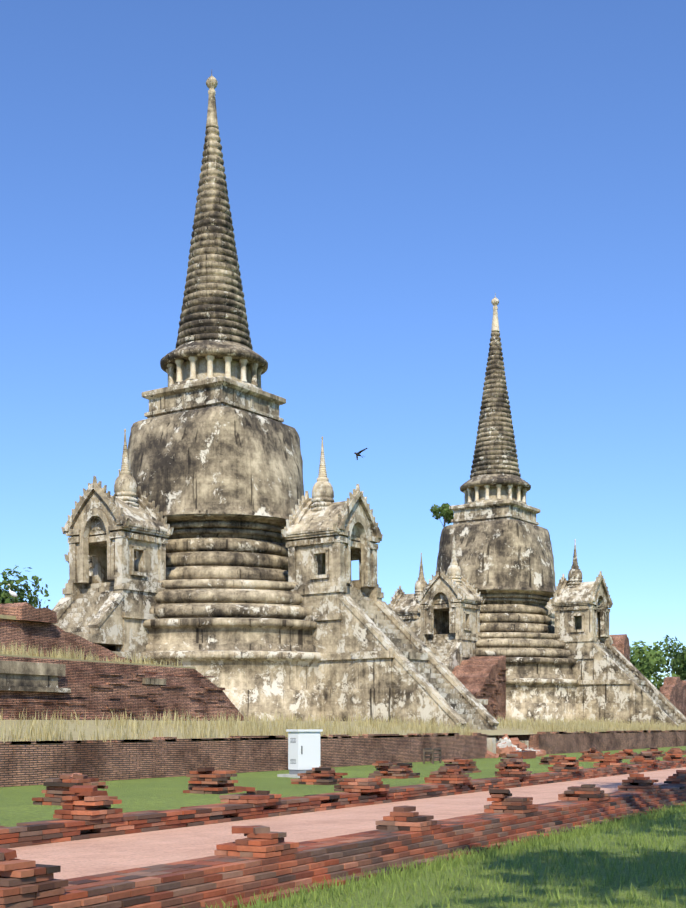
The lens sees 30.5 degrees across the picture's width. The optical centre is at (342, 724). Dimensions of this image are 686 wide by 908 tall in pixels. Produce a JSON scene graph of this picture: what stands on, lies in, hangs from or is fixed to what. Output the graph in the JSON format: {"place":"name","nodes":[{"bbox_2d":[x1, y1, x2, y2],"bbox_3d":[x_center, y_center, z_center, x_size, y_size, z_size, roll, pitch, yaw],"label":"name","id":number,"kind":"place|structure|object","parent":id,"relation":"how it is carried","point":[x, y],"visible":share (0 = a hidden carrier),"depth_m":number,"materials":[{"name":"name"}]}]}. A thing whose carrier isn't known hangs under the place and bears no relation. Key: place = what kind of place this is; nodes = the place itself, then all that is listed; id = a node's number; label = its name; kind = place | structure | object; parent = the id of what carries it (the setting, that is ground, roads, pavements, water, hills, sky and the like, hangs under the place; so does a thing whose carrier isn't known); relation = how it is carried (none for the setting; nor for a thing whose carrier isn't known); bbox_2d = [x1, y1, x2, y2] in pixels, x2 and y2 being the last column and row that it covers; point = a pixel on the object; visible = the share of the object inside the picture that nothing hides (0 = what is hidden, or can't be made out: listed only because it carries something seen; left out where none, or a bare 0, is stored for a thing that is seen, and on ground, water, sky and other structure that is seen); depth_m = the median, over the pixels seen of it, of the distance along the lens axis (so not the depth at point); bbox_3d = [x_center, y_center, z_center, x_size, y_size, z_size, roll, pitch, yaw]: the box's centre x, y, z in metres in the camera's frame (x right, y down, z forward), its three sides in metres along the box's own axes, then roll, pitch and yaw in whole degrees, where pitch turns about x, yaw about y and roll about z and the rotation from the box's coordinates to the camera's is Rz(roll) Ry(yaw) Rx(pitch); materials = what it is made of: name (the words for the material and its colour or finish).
{"place":"outdoors","nodes":[
{"label":"outdoors","id":0,"kind":"place"},
{"bbox_2d":[0,720,684,741],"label":"terrace","id":1,"kind":"structure","parent":0,"point":[89,729],"depth_m":45.60,"materials":[{"name":"beige plant"}]},
{"bbox_2d":[0,565,49,607],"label":"tree","id":2,"kind":"object","parent":1,"relation":"on","point":[6,597],"visible":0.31,"depth_m":105.81,"materials":[{"name":"green plant"}]},
{"bbox_2d":[0,602,248,720],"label":"ruins","id":3,"kind":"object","parent":1,"relation":"on","point":[93,690],"visible":0.73,"depth_m":51.02,"materials":[{"name":"brick"}]},
{"bbox_2d":[7,584,17,603],"bbox_3d":[-13.495,-5.343,51.310,0.472,0.795,0.196,0,0,-31],"label":"egret","id":4,"kind":"object","parent":3,"relation":"on","point":[13,594],"visible":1,"depth_m":51.26,"materials":[{"name":"white"}]},
{"bbox_2d":[0,614,195,669],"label":"brick ledge","id":5,"kind":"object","parent":3,"relation":"on","point":[8,617],"visible":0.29,"depth_m":50.45,"materials":[{"name":"brick"}]},
{"bbox_2d":[0,641,181,665],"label":"dry grass","id":6,"kind":"structure","parent":5,"relation":"on","point":[34,652],"depth_m":49.43,"materials":[{"name":"beige plant"}]},
{"bbox_2d":[52,73,498,729],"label":"chedi","id":7,"kind":"structure","parent":1,"relation":"on","point":[208,539],"depth_m":71.45,"materials":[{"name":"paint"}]},
{"bbox_2d":[0,706,685,742],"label":"dry grass","id":8,"kind":"structure","parent":1,"relation":"on","point":[264,729],"depth_m":50.41,"materials":[{"name":"beige plant"}]},
{"bbox_2d":[452,656,507,721],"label":"brick wall","id":9,"kind":"structure","parent":1,"relation":"on","point":[482,679],"depth_m":105.86,"materials":[{"name":"brick"}]},
{"bbox_2d":[388,293,685,727],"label":"chedi","id":10,"kind":"structure","parent":1,"relation":"on","point":[490,588],"depth_m":112.58,"materials":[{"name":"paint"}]},
{"bbox_2d":[430,503,453,527],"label":"sapling tree","id":11,"kind":"object","parent":10,"relation":"attached to","point":[446,513],"visible":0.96,"depth_m":117.55,"materials":[{"name":"green plant"}]},
{"bbox_2d":[610,634,685,716],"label":"ruins","id":12,"kind":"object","parent":1,"relation":"on","point":[672,690],"visible":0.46,"depth_m":149.77,"materials":[{"name":"brick"}]},
{"bbox_2d":[630,641,680,689],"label":"tree","id":13,"kind":"object","parent":1,"relation":"on","point":[646,666],"visible":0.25,"depth_m":212.00,"materials":[{"name":"green plant"}]},
{"bbox_2d":[649,635,685,679],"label":"tree","id":14,"kind":"object","parent":1,"relation":"on","point":[677,658],"visible":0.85,"depth_m":227.78,"materials":[{"name":"green plant"}]},
{"bbox_2d":[0,746,685,907],"bbox_3d":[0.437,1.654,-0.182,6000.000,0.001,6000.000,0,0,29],"label":"ground","id":15,"kind":"structure","parent":0,"point":[17,796],"depth_m":14.41,"materials":[{"name":"green plant"}]},
{"bbox_2d":[277,729,322,777],"bbox_3d":[-1.235,0.899,40.231,1.426,1.510,0.966,0,0,-42],"label":"utility cabinet","id":16,"kind":"object","parent":15,"relation":"on","point":[303,750],"visible":0.85,"depth_m":39.95,"materials":[{"name":"white metal"}]},
{"bbox_2d":[0,755,685,907],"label":"pathway","id":17,"kind":"structure","parent":15,"relation":"on","point":[86,857],"depth_m":17.32,"materials":[{"name":"pink concrete"}]},
{"bbox_2d":[0,747,685,907],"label":"ruined brick walls","id":18,"kind":"structure","parent":15,"relation":"on","point":[86,811],"depth_m":15.98,"materials":[{"name":"red brick"}]},
{"bbox_2d":[0,730,685,786],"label":"retaining wall","id":19,"kind":"structure","parent":15,"relation":"on","point":[26,763],"depth_m":43.47,"materials":[{"name":"brick"}]},
{"bbox_2d":[423,748,440,763],"bbox_3d":[3.833,1.329,54.107,0.470,0.650,1.170,0,0,21],"label":"wooden barrier","id":20,"kind":"object","parent":15,"relation":"on","point":[430,751],"visible":1,"depth_m":53.88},
{"bbox_2d":[487,735,528,756],"bbox_3d":[7.906,1.104,66.590,2.100,1.100,5.200,0,0,29],"label":"gate pillar","id":21,"kind":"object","parent":15,"relation":"on","point":[491,743],"visible":0.1,"depth_m":63.94,"materials":[{"name":"paint"}]},
{"bbox_2d":[485,734,545,757],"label":"rubble pile","id":22,"kind":"object","parent":15,"relation":"on","point":[505,744],"visible":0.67,"depth_m":65.45,"materials":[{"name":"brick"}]},
{"bbox_2d":[0,0,685,683],"label":"sky","id":23,"kind":"structure","parent":0,"point":[393,168],"materials":[{"name":"blue"}]},
{"bbox_2d":[354,448,367,459],"bbox_3d":[0.787,-12.852,59.878,0.580,0.201,1.026,21,-33,-20],"label":"bird","id":24,"kind":"object","parent":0,"point":[358,454],"visible":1,"depth_m":59.77},
{"bbox_2d":[505,751,535,758],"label":"slab","id":25,"kind":"structure","parent":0,"point":[529,754],"depth_m":61.10,"materials":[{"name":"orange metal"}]}
]}

